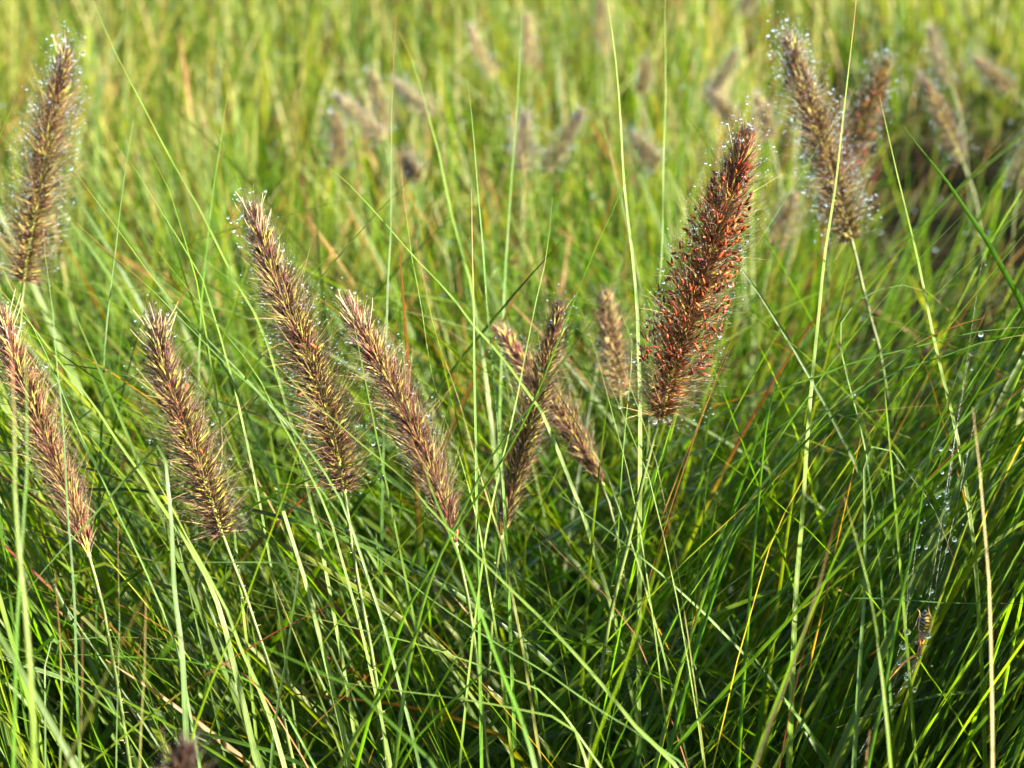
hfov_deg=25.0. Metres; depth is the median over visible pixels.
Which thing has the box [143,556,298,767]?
grass blade
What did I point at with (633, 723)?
grass blade
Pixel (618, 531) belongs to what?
grass blade
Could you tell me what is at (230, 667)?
grass blade
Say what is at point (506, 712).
grass blade
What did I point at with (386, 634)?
grass blade
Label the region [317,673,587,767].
grass blade
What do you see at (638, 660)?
grass blade
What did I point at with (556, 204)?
meadow dew
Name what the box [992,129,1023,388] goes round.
seed head
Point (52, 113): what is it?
seed head
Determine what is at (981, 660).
grass blade
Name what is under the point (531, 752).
grass blade
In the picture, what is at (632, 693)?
grass blade
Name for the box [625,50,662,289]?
seed head
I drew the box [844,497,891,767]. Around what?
grass blade
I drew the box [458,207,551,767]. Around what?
grass blade
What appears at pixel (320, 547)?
grass blade
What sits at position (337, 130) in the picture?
seed head
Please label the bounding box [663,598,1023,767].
grass blade
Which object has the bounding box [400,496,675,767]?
grass blade
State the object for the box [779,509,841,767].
grass blade
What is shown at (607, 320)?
seed head
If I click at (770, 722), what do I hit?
grass blade
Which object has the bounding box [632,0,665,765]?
grass blade
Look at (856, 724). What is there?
grass blade
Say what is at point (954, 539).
spider web
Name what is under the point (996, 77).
seed head
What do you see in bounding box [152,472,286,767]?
grass blade
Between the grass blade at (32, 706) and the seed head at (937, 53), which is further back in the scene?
the seed head at (937, 53)
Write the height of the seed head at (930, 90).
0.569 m
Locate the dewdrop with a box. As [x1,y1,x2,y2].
[924,632,930,638]
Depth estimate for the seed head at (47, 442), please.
0.95 m
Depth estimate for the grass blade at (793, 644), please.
0.98 m
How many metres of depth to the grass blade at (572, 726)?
0.90 m
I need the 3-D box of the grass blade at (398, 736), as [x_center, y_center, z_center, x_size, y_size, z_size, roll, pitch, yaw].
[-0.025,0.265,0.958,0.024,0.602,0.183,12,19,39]
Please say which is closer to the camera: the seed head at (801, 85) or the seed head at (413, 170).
the seed head at (801, 85)
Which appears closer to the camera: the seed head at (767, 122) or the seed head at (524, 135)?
the seed head at (524, 135)
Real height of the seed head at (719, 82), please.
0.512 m
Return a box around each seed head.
[0,21,115,706]
[0,285,135,767]
[115,293,295,767]
[142,715,220,767]
[222,182,398,767]
[316,103,356,368]
[321,81,468,563]
[328,277,489,767]
[357,61,410,591]
[384,139,474,483]
[385,72,492,310]
[460,19,520,222]
[474,278,586,767]
[477,313,643,760]
[491,101,590,526]
[498,99,551,397]
[514,5,541,283]
[577,278,651,767]
[584,95,806,767]
[585,0,618,202]
[619,123,723,495]
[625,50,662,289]
[668,40,743,285]
[700,0,764,222]
[701,80,774,307]
[735,178,809,596]
[741,83,793,446]
[759,11,923,748]
[804,39,907,638]
[908,62,993,411]
[918,16,975,421]
[963,49,1023,105]
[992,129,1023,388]
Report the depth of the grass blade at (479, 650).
0.96 m
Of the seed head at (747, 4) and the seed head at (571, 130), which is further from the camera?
the seed head at (747, 4)
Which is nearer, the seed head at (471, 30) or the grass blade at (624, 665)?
the grass blade at (624, 665)
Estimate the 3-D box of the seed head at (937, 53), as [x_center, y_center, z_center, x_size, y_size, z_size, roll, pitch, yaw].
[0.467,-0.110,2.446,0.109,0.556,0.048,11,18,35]
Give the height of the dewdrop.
0.003 m
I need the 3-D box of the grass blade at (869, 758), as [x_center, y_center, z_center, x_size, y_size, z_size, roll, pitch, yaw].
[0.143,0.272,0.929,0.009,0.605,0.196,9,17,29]
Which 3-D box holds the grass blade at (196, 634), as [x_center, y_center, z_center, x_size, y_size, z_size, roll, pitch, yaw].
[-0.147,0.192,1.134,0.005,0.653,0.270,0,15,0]
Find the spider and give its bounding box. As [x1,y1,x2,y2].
[889,606,931,679]
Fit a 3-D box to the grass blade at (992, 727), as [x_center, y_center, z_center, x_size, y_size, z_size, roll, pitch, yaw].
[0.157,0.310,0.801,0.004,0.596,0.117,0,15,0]
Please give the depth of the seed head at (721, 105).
2.50 m
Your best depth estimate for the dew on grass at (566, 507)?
1.23 m
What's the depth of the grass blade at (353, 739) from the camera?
0.82 m
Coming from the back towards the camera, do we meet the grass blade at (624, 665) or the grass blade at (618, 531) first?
the grass blade at (618, 531)
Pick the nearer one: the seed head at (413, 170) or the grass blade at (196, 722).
the grass blade at (196, 722)
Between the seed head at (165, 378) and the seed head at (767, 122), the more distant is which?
the seed head at (767, 122)
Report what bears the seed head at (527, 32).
on the ground at (952, 222)
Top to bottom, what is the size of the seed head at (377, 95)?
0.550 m
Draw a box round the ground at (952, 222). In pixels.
[0,0,1023,765]
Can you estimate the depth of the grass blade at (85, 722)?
0.70 m
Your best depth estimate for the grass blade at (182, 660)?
0.90 m
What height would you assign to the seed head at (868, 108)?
0.632 m
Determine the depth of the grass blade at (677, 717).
0.95 m
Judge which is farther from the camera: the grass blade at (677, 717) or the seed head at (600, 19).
the seed head at (600, 19)
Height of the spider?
0.030 m
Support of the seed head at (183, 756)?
on the ground at (952, 222)
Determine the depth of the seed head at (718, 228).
0.98 m
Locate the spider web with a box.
[859,264,986,761]
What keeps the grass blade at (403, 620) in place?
on the ground at (952, 222)
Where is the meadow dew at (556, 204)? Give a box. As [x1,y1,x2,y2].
[2,0,1022,386]
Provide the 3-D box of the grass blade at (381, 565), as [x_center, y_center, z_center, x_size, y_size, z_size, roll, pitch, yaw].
[-0.060,0.179,1.112,0.002,0.689,0.202,1,15,3]
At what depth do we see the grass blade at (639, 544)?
1.00 m
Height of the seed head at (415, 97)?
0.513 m
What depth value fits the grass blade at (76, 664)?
0.91 m
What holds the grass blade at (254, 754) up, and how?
on the ground at (952, 222)
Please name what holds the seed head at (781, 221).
on the ground at (952, 222)
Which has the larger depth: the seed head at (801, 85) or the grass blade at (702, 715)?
the seed head at (801, 85)
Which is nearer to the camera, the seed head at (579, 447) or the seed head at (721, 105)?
the seed head at (579, 447)
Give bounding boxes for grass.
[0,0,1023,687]
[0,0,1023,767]
[58,161,1008,766]
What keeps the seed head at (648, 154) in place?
on the ground at (952, 222)
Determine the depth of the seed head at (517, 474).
1.08 m
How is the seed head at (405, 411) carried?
on the ground at (952, 222)
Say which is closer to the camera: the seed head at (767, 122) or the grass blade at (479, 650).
the grass blade at (479, 650)
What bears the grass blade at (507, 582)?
on the ground at (952, 222)
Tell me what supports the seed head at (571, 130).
on the ground at (952, 222)
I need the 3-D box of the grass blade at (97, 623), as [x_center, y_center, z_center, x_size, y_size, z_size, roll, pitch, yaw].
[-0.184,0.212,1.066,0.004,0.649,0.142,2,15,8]
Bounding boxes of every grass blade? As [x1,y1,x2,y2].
[0,290,259,767]
[7,312,37,767]
[20,444,189,742]
[43,227,79,765]
[53,598,308,767]
[63,560,171,767]
[69,216,420,767]
[93,0,358,752]
[94,120,133,767]
[140,132,257,745]
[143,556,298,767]
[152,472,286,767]
[190,374,318,742]
[195,76,229,767]
[241,600,602,767]
[260,350,678,767]
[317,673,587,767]
[330,168,650,767]
[336,496,485,767]
[355,125,650,767]
[378,15,396,765]
[392,282,618,767]
[400,156,513,767]
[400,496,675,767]
[410,437,536,767]
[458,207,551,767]
[468,87,516,767]
[471,188,482,767]
[489,285,631,762]
[587,493,679,767]
[593,78,861,767]
[607,0,641,767]
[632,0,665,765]
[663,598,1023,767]
[666,335,1023,767]
[736,327,1019,767]
[753,488,844,767]
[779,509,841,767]
[786,0,856,767]
[840,285,955,767]
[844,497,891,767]
[851,446,965,767]
[866,281,999,767]
[880,99,986,763]
[972,407,993,767]
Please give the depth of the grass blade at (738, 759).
0.95 m
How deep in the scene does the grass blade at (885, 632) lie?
1.02 m
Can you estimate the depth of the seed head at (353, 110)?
2.05 m
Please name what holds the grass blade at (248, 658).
on the ground at (952, 222)

